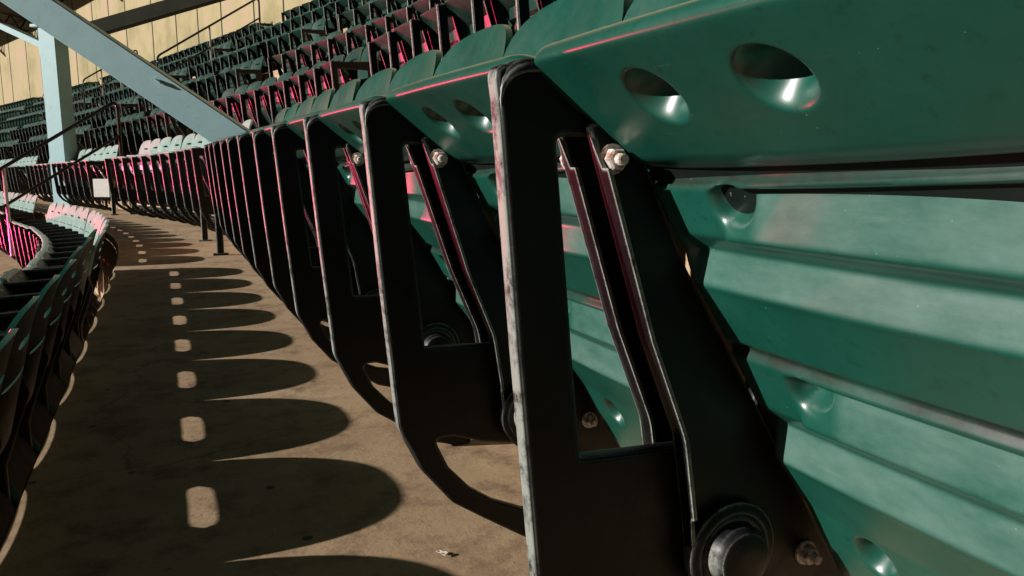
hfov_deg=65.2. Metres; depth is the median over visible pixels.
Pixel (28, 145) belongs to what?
folding seat
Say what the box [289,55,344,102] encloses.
folding seat
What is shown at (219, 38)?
folding seat
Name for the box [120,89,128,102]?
folding seat
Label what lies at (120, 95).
folding seat
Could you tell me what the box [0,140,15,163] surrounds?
folding seat
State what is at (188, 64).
folding seat
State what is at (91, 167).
folding seat
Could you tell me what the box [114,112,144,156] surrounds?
folding seat
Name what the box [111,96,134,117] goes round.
folding seat
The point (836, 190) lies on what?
folding seat
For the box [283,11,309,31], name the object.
folding seat
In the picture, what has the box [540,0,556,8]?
folding seat
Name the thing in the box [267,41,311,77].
folding seat
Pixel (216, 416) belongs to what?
concrete terrace
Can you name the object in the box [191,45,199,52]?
folding seat
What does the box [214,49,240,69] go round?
folding seat
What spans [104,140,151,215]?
folding seat
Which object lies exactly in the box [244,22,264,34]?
folding seat
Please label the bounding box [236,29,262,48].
folding seat
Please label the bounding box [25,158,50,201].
folding seat
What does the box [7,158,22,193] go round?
folding seat
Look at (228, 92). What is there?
folding seat
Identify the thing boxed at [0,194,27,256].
folding seat
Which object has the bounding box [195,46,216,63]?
folding seat
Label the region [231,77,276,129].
folding seat
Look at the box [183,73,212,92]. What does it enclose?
folding seat
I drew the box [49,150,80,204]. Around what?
folding seat
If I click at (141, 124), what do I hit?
folding seat
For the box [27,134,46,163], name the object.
folding seat
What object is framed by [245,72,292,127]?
folding seat
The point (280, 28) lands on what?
folding seat
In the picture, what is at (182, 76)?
folding seat
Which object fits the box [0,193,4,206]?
folding seat
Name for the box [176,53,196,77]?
folding seat
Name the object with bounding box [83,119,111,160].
folding seat
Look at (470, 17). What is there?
folding seat
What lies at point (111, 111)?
folding seat
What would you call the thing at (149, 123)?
folding seat
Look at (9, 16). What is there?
stand roof
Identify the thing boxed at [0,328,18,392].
folding seat
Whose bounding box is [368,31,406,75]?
folding seat
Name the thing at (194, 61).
folding seat
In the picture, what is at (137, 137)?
folding seat
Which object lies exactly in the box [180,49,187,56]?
folding seat
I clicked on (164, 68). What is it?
folding seat
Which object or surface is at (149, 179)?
folding seat
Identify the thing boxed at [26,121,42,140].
folding seat
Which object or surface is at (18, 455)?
folding seat
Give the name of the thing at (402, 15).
folding seat
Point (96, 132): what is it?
folding seat
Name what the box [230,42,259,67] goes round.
folding seat
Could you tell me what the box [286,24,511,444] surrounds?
folding seat
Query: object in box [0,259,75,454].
folding seat
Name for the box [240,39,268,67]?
folding seat
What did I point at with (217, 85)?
folding seat
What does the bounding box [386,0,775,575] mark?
folding seat
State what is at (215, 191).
folding seat
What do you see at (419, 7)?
folding seat
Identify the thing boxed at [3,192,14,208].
folding seat
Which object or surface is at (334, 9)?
folding seat
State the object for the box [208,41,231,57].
folding seat
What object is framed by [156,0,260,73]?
handrail
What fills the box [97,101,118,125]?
folding seat
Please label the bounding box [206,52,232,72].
folding seat
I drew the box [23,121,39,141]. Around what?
folding seat
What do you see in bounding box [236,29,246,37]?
folding seat
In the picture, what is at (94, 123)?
folding seat
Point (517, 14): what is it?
folding seat
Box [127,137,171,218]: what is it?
folding seat
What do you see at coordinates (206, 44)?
folding seat
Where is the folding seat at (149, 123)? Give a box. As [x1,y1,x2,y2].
[141,116,172,147]
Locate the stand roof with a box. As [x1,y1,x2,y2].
[0,0,63,32]
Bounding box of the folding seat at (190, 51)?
[186,47,193,54]
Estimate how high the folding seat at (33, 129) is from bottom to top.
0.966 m
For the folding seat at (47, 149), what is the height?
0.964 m
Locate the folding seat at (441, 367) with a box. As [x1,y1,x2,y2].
[318,0,631,536]
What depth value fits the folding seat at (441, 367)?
1.26 m
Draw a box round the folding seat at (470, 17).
[444,0,514,40]
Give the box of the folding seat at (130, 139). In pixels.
[121,110,151,154]
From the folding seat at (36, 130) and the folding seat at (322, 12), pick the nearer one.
the folding seat at (322, 12)
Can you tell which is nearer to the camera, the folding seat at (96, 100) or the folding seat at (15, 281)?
the folding seat at (15, 281)
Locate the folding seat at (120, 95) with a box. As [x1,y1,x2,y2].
[115,90,126,99]
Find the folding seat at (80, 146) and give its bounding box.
[76,124,91,150]
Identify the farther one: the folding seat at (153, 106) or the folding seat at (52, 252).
the folding seat at (153, 106)
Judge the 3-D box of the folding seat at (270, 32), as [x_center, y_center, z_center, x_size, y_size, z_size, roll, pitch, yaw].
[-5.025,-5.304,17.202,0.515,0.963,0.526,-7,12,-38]
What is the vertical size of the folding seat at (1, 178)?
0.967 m
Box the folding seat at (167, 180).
[155,134,203,225]
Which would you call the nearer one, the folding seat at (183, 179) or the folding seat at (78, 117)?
the folding seat at (183, 179)
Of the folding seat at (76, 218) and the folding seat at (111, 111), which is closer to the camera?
the folding seat at (76, 218)
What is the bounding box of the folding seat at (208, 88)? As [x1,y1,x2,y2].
[200,67,230,100]
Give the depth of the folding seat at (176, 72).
19.80 m
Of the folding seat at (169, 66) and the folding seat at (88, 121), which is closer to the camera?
the folding seat at (88, 121)
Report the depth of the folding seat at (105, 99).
23.77 m
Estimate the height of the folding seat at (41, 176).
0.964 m
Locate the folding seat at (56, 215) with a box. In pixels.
[17,203,64,266]
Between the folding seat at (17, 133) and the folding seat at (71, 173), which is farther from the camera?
the folding seat at (17, 133)
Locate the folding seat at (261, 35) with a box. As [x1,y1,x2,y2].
[255,22,280,42]
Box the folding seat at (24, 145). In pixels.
[21,135,40,161]
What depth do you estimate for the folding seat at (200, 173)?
6.27 m
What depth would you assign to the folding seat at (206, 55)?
20.26 m
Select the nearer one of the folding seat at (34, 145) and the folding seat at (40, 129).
the folding seat at (34, 145)
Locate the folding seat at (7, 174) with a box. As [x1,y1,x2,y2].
[6,157,26,192]
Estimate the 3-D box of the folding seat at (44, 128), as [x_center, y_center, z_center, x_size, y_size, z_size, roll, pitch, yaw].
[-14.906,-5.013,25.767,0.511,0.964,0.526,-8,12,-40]
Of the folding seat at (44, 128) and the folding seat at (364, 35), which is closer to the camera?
the folding seat at (364, 35)
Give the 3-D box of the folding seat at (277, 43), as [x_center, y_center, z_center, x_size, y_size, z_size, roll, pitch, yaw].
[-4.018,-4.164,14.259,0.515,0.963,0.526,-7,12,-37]
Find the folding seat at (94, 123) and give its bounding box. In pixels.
[87,105,104,128]
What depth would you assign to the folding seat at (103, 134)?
15.61 m
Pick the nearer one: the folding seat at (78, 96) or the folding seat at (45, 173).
the folding seat at (45, 173)
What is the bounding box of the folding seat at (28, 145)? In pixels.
[24,134,43,163]
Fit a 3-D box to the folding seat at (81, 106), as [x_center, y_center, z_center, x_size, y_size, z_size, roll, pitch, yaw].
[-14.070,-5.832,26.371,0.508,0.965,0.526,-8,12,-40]
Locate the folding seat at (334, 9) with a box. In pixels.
[325,2,345,31]
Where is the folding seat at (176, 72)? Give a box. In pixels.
[173,69,180,80]
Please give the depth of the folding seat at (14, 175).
17.76 m
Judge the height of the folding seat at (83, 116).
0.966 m
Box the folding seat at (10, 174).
[7,157,30,193]
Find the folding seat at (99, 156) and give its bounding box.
[70,147,105,208]
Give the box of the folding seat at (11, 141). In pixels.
[0,140,12,159]
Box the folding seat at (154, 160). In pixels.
[145,134,195,222]
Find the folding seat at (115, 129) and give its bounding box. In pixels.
[109,113,137,155]
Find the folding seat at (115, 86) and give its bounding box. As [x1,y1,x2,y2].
[110,82,125,89]
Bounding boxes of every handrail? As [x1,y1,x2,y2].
[0,102,122,255]
[82,50,137,110]
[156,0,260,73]
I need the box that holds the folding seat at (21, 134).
[16,123,32,142]
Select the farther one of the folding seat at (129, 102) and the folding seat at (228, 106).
the folding seat at (129, 102)
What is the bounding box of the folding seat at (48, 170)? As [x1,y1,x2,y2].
[44,163,52,193]
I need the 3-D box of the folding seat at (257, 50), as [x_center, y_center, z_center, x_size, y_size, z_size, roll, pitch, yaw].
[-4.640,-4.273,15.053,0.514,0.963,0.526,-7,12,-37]
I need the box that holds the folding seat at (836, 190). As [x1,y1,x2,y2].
[534,0,1023,575]
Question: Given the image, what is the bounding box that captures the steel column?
[0,23,77,205]
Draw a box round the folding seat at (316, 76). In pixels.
[304,47,363,96]
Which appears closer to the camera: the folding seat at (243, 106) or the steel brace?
the steel brace
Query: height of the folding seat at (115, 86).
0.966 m
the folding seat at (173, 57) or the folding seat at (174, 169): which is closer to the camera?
the folding seat at (174, 169)
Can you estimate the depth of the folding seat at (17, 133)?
28.49 m
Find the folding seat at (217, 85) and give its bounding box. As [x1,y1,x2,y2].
[208,64,241,97]
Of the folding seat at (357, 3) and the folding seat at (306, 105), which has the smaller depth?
the folding seat at (306, 105)
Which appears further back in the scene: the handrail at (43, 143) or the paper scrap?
the handrail at (43, 143)
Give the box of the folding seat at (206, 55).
[203,43,223,61]
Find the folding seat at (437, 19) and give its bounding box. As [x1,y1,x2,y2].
[420,3,468,59]
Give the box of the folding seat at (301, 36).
[291,18,325,46]
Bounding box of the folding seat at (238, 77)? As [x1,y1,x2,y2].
[228,57,263,88]
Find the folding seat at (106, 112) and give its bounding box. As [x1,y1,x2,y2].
[103,100,123,124]
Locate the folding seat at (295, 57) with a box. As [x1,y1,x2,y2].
[285,36,325,74]
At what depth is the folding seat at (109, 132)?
15.26 m
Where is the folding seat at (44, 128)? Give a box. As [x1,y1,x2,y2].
[40,124,46,134]
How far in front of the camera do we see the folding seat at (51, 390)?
3.40 m
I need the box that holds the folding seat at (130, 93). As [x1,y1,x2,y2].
[125,88,133,101]
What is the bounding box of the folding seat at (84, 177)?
[78,146,111,209]
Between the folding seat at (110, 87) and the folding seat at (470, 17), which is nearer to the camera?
the folding seat at (470, 17)
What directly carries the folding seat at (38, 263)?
on the concrete terrace
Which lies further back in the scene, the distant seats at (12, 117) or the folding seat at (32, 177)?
the distant seats at (12, 117)
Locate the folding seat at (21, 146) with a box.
[17,136,36,161]
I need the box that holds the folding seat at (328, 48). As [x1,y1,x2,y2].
[315,25,360,61]
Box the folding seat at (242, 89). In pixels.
[208,85,247,109]
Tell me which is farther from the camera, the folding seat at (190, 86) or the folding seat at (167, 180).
the folding seat at (190, 86)
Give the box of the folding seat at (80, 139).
[76,125,85,146]
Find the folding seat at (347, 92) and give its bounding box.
[236,79,359,321]
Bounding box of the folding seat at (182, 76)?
[169,67,187,82]
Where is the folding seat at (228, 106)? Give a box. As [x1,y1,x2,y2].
[216,81,261,126]
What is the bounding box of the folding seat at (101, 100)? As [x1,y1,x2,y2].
[97,90,115,105]
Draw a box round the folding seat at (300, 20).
[292,7,319,27]
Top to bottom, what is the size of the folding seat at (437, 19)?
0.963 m
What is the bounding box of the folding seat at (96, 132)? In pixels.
[90,118,116,154]
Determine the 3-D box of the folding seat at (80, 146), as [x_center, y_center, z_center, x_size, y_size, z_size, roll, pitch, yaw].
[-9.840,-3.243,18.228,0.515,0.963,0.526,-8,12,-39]
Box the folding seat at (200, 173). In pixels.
[188,119,252,240]
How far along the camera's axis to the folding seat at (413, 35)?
4.74 m
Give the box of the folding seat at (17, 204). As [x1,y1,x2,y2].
[0,193,21,255]
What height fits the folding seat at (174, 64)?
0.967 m
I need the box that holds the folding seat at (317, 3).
[311,0,323,8]
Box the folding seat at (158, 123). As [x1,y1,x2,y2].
[149,114,182,146]
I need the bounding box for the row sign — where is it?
[93,179,109,196]
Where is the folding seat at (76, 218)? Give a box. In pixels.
[32,207,84,253]
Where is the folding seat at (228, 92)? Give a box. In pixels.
[194,88,234,142]
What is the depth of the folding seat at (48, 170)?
14.20 m
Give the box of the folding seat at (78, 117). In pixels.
[74,108,93,130]
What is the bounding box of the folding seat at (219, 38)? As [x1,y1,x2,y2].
[216,36,225,44]
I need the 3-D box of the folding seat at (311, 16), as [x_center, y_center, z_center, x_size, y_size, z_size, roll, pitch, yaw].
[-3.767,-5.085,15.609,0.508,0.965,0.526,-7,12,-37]
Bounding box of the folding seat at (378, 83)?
[249,68,396,339]
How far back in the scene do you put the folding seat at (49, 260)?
5.64 m
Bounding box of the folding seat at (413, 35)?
[394,19,431,61]
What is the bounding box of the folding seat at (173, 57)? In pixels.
[169,53,184,60]
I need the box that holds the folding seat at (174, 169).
[162,138,210,226]
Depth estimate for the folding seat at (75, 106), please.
26.61 m
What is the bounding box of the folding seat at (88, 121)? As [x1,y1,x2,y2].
[83,105,103,128]
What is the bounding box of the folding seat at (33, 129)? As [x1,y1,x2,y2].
[29,120,45,136]
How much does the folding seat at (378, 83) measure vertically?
0.963 m
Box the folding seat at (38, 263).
[22,224,108,326]
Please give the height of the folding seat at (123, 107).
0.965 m
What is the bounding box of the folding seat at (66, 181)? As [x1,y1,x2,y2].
[59,149,91,206]
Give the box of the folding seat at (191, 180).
[181,148,215,230]
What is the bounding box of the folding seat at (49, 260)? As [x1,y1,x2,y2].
[29,220,108,315]
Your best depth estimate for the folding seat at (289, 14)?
18.88 m
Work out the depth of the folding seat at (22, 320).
2.18 m
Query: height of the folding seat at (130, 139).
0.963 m
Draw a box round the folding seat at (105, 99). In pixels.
[101,88,119,104]
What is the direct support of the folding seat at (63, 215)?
on the concrete terrace
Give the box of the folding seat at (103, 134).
[97,117,124,153]
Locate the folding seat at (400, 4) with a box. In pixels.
[394,0,417,9]
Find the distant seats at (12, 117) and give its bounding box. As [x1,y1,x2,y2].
[0,58,166,144]
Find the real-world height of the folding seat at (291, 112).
0.965 m
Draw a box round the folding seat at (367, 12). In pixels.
[357,3,394,24]
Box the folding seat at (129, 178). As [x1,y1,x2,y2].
[117,139,160,217]
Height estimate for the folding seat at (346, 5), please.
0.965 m
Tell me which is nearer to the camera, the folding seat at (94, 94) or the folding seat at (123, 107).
the folding seat at (123, 107)
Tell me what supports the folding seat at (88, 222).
on the concrete terrace
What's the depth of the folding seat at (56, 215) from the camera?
9.22 m
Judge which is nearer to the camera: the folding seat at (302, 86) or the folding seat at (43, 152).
the folding seat at (302, 86)
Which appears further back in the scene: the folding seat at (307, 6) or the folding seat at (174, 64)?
the folding seat at (174, 64)
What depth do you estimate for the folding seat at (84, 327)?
4.79 m
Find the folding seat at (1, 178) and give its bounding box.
[0,161,17,192]
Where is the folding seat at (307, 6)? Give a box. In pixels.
[301,2,313,11]
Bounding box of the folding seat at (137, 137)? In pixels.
[127,108,158,153]
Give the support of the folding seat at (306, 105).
on the concrete terrace
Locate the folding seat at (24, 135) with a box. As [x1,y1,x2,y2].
[20,122,36,141]
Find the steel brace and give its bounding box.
[0,0,250,142]
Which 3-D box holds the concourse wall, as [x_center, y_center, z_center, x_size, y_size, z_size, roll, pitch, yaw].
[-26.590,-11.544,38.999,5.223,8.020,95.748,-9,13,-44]
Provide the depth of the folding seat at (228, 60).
16.10 m
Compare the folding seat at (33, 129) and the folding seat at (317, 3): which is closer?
the folding seat at (317, 3)
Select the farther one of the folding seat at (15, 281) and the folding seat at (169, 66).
the folding seat at (169, 66)
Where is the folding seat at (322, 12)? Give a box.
[315,0,337,34]
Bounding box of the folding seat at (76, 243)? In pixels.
[38,212,101,298]
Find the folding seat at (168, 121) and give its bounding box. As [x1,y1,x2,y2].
[158,112,190,145]
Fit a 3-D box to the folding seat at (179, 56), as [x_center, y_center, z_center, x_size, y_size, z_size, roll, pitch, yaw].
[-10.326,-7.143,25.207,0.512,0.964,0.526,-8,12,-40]
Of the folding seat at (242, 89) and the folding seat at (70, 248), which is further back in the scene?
the folding seat at (242, 89)
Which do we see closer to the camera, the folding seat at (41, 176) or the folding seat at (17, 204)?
the folding seat at (17, 204)
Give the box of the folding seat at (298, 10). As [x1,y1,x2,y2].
[292,6,304,15]
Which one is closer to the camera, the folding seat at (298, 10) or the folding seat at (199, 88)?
the folding seat at (199, 88)
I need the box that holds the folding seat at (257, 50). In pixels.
[249,35,279,73]
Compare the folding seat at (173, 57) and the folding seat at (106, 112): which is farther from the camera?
the folding seat at (173, 57)
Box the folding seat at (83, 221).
[36,208,90,248]
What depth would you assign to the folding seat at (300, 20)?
15.88 m
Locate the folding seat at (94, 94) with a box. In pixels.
[89,83,104,103]
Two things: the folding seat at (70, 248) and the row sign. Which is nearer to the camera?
the folding seat at (70, 248)
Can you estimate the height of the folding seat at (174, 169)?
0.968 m
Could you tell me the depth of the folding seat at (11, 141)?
26.00 m
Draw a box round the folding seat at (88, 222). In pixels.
[38,210,97,244]
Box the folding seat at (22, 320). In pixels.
[0,296,39,544]
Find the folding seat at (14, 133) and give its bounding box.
[10,124,26,143]
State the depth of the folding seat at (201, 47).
23.52 m
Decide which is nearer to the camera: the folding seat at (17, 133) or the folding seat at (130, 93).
the folding seat at (130, 93)
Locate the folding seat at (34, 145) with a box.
[31,135,47,163]
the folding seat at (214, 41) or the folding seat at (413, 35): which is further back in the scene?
the folding seat at (214, 41)
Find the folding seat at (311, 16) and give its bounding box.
[303,3,329,25]
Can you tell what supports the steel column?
on the concrete terrace
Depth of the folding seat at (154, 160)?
8.45 m
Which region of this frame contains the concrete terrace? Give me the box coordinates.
[0,20,813,575]
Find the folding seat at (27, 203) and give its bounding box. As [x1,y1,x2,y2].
[0,195,32,256]
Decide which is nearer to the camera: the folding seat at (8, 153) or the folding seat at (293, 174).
the folding seat at (293, 174)
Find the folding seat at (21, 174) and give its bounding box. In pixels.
[13,156,38,195]
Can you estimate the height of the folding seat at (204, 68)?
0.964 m
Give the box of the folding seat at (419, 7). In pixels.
[411,0,440,19]
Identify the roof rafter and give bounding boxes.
[90,0,224,33]
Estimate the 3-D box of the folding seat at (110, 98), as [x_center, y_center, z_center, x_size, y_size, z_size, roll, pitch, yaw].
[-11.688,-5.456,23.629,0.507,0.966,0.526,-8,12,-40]
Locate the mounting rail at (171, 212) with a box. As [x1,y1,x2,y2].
[137,205,214,222]
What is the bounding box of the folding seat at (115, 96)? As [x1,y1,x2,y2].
[110,86,128,101]
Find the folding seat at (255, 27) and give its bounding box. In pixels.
[250,22,272,33]
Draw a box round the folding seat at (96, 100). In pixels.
[91,91,110,107]
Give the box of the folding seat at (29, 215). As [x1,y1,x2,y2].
[0,195,37,260]
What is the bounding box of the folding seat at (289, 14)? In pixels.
[281,9,294,21]
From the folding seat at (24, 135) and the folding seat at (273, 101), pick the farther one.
the folding seat at (24, 135)
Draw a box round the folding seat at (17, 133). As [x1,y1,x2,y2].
[14,124,29,142]
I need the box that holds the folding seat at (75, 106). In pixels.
[73,98,88,111]
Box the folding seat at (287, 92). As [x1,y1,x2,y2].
[273,61,325,108]
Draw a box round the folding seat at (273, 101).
[259,67,308,122]
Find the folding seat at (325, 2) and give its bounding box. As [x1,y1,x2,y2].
[323,0,334,4]
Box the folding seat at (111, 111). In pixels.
[107,98,128,123]
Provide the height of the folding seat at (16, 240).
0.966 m
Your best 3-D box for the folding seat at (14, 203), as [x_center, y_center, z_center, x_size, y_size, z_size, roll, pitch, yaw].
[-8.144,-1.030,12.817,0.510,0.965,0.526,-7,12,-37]
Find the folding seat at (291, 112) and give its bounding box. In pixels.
[213,102,301,252]
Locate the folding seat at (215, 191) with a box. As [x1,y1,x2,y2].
[204,107,289,255]
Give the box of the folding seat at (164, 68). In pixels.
[160,59,178,74]
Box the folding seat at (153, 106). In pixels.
[149,101,159,108]
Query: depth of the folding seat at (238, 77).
12.76 m
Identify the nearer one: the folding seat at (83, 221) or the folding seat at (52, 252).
the folding seat at (52, 252)
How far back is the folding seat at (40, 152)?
21.02 m
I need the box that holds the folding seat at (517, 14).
[490,0,553,37]
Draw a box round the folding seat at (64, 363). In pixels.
[0,237,92,386]
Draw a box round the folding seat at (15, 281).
[0,229,97,362]
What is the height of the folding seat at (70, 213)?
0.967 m
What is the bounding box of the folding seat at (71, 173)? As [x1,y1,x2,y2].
[64,148,97,207]
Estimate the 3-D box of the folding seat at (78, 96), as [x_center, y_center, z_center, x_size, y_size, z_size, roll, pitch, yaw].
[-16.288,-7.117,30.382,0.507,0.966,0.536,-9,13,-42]
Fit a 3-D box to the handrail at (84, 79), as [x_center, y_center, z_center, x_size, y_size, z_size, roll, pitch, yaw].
[-12.928,-6.692,25.823,1.748,2.068,0.048,-8,12,-40]
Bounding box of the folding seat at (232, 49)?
[223,33,234,51]
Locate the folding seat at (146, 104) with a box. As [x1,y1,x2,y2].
[137,97,152,117]
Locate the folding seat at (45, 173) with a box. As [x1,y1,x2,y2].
[39,164,52,198]
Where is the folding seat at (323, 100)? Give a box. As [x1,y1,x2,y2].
[225,88,334,277]
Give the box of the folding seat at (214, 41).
[211,38,218,46]
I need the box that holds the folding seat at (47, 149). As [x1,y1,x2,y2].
[42,139,49,160]
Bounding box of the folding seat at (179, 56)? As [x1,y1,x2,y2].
[174,52,182,59]
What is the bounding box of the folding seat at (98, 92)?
[93,82,109,95]
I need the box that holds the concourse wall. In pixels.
[0,0,310,106]
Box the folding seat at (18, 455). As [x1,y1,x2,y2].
[0,274,60,507]
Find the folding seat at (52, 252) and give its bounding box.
[35,216,106,308]
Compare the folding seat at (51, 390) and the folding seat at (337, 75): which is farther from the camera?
the folding seat at (337, 75)
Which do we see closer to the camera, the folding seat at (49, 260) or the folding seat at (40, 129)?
the folding seat at (49, 260)
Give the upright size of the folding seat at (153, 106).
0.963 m
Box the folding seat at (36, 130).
[33,122,46,135]
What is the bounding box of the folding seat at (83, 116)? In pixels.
[79,106,98,125]
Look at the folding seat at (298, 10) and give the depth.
18.42 m
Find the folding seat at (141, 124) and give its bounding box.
[134,109,164,149]
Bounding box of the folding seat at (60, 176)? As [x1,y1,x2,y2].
[55,149,85,205]
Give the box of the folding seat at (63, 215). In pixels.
[22,205,71,259]
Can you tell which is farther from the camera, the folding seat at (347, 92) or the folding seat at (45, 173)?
the folding seat at (45, 173)
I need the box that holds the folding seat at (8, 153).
[2,139,18,159]
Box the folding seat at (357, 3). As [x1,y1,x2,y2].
[353,0,369,8]
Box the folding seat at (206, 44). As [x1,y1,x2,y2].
[203,41,211,48]
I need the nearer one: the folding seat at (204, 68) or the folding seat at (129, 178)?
the folding seat at (129, 178)
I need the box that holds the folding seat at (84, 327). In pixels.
[22,230,105,343]
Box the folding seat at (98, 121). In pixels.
[92,110,105,126]
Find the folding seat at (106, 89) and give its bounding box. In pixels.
[103,79,117,92]
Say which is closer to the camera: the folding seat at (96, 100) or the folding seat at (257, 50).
the folding seat at (257, 50)
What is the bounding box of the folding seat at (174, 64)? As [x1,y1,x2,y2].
[171,55,190,73]
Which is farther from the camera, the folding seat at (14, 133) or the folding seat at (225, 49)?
the folding seat at (14, 133)
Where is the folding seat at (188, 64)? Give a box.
[182,51,200,76]
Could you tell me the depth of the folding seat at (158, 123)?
12.51 m
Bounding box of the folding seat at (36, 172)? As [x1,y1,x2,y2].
[31,165,53,201]
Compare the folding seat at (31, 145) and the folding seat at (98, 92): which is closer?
the folding seat at (31, 145)
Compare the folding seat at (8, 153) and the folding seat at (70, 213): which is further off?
the folding seat at (8, 153)
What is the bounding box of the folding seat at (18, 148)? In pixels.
[12,137,32,162]
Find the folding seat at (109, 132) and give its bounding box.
[102,115,130,152]
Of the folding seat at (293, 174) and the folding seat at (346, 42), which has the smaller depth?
the folding seat at (293, 174)
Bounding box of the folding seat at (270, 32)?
[264,19,288,38]
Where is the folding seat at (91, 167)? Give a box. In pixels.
[82,145,120,210]
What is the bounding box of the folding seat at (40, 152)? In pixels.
[34,140,47,163]
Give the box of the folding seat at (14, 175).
[10,156,33,194]
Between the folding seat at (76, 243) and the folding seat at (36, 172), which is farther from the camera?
the folding seat at (36, 172)
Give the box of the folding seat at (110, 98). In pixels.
[105,87,124,101]
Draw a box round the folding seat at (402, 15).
[391,7,417,26]
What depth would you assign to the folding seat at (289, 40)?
13.77 m
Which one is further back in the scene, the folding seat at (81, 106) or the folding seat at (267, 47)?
the folding seat at (81, 106)
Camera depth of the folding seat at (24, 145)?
22.53 m
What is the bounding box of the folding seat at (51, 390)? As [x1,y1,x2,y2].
[0,246,82,415]
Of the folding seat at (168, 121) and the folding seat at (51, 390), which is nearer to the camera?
the folding seat at (51, 390)
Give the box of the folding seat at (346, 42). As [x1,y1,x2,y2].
[333,17,378,61]
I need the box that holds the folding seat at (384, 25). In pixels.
[372,4,411,36]
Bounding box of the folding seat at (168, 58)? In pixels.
[162,55,171,64]
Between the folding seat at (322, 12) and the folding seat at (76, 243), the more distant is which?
the folding seat at (322, 12)
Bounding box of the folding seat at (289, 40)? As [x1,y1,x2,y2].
[280,23,312,51]
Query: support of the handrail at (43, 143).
on the concrete terrace
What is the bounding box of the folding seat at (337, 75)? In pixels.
[320,41,380,94]
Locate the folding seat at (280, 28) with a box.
[273,15,299,34]
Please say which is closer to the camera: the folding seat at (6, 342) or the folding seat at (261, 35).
the folding seat at (6, 342)
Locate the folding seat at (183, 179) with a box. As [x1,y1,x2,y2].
[173,149,215,231]
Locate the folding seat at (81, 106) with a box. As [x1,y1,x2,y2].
[76,96,92,110]
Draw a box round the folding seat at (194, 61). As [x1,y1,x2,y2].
[188,49,208,65]
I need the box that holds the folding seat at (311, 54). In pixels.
[299,31,341,68]
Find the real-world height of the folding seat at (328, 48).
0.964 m
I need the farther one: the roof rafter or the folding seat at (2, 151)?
the folding seat at (2, 151)
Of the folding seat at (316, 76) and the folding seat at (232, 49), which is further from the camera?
the folding seat at (232, 49)
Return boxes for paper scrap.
[436,550,447,555]
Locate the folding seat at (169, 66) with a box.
[165,57,184,72]
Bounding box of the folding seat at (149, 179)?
[136,135,183,220]
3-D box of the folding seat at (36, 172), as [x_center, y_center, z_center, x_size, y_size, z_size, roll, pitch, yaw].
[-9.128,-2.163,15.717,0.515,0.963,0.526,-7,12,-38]
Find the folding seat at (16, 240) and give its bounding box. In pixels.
[9,202,57,267]
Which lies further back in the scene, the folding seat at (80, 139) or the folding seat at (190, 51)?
the folding seat at (190, 51)
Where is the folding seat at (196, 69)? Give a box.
[188,57,215,78]
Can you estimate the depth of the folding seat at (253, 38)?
17.85 m
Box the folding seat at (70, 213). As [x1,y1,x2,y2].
[29,205,77,257]
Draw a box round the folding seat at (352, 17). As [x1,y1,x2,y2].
[338,0,374,32]
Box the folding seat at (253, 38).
[246,26,272,44]
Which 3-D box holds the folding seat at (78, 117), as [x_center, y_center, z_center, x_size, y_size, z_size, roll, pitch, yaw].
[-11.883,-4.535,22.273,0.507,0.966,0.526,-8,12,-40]
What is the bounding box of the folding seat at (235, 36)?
[229,31,241,49]
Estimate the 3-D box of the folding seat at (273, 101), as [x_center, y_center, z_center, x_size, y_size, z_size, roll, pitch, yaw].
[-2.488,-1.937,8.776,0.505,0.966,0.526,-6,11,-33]
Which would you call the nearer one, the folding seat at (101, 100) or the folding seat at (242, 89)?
the folding seat at (242, 89)
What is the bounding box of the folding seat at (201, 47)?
[197,43,204,50]
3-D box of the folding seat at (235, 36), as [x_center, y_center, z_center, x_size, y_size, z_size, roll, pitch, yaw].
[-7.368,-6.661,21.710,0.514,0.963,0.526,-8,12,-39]
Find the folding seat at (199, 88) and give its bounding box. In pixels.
[191,70,221,100]
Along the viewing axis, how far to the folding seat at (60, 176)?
13.50 m
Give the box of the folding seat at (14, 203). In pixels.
[2,193,19,253]
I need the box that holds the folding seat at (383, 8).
[372,0,396,17]
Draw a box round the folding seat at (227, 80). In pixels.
[218,60,251,96]
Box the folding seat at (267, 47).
[259,31,290,70]
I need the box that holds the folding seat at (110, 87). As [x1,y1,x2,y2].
[106,80,120,90]
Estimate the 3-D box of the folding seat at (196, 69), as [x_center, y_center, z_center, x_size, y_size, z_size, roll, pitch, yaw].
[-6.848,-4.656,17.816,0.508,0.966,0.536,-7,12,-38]
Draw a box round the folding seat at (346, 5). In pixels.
[337,0,354,27]
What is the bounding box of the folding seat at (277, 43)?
[269,27,301,54]
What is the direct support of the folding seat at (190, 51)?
on the concrete terrace
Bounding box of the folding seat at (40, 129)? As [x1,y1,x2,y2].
[36,124,42,138]
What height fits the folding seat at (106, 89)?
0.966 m
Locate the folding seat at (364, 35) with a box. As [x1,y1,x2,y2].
[351,10,396,70]
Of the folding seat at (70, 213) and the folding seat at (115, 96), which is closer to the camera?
the folding seat at (70, 213)
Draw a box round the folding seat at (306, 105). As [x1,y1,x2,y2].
[220,96,316,260]
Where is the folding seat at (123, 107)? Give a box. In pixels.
[118,95,140,119]
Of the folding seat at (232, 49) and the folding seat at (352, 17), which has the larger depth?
the folding seat at (232, 49)
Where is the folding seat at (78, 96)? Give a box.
[73,88,89,100]
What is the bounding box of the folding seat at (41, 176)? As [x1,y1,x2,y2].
[35,164,53,200]
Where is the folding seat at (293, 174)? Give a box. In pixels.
[264,50,441,386]
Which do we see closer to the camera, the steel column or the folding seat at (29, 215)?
the folding seat at (29, 215)
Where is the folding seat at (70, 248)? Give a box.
[38,214,103,304]
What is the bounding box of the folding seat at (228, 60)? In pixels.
[221,45,249,68]
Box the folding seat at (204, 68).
[198,54,223,76]
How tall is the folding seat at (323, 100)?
0.968 m
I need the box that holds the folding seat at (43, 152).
[39,139,48,163]

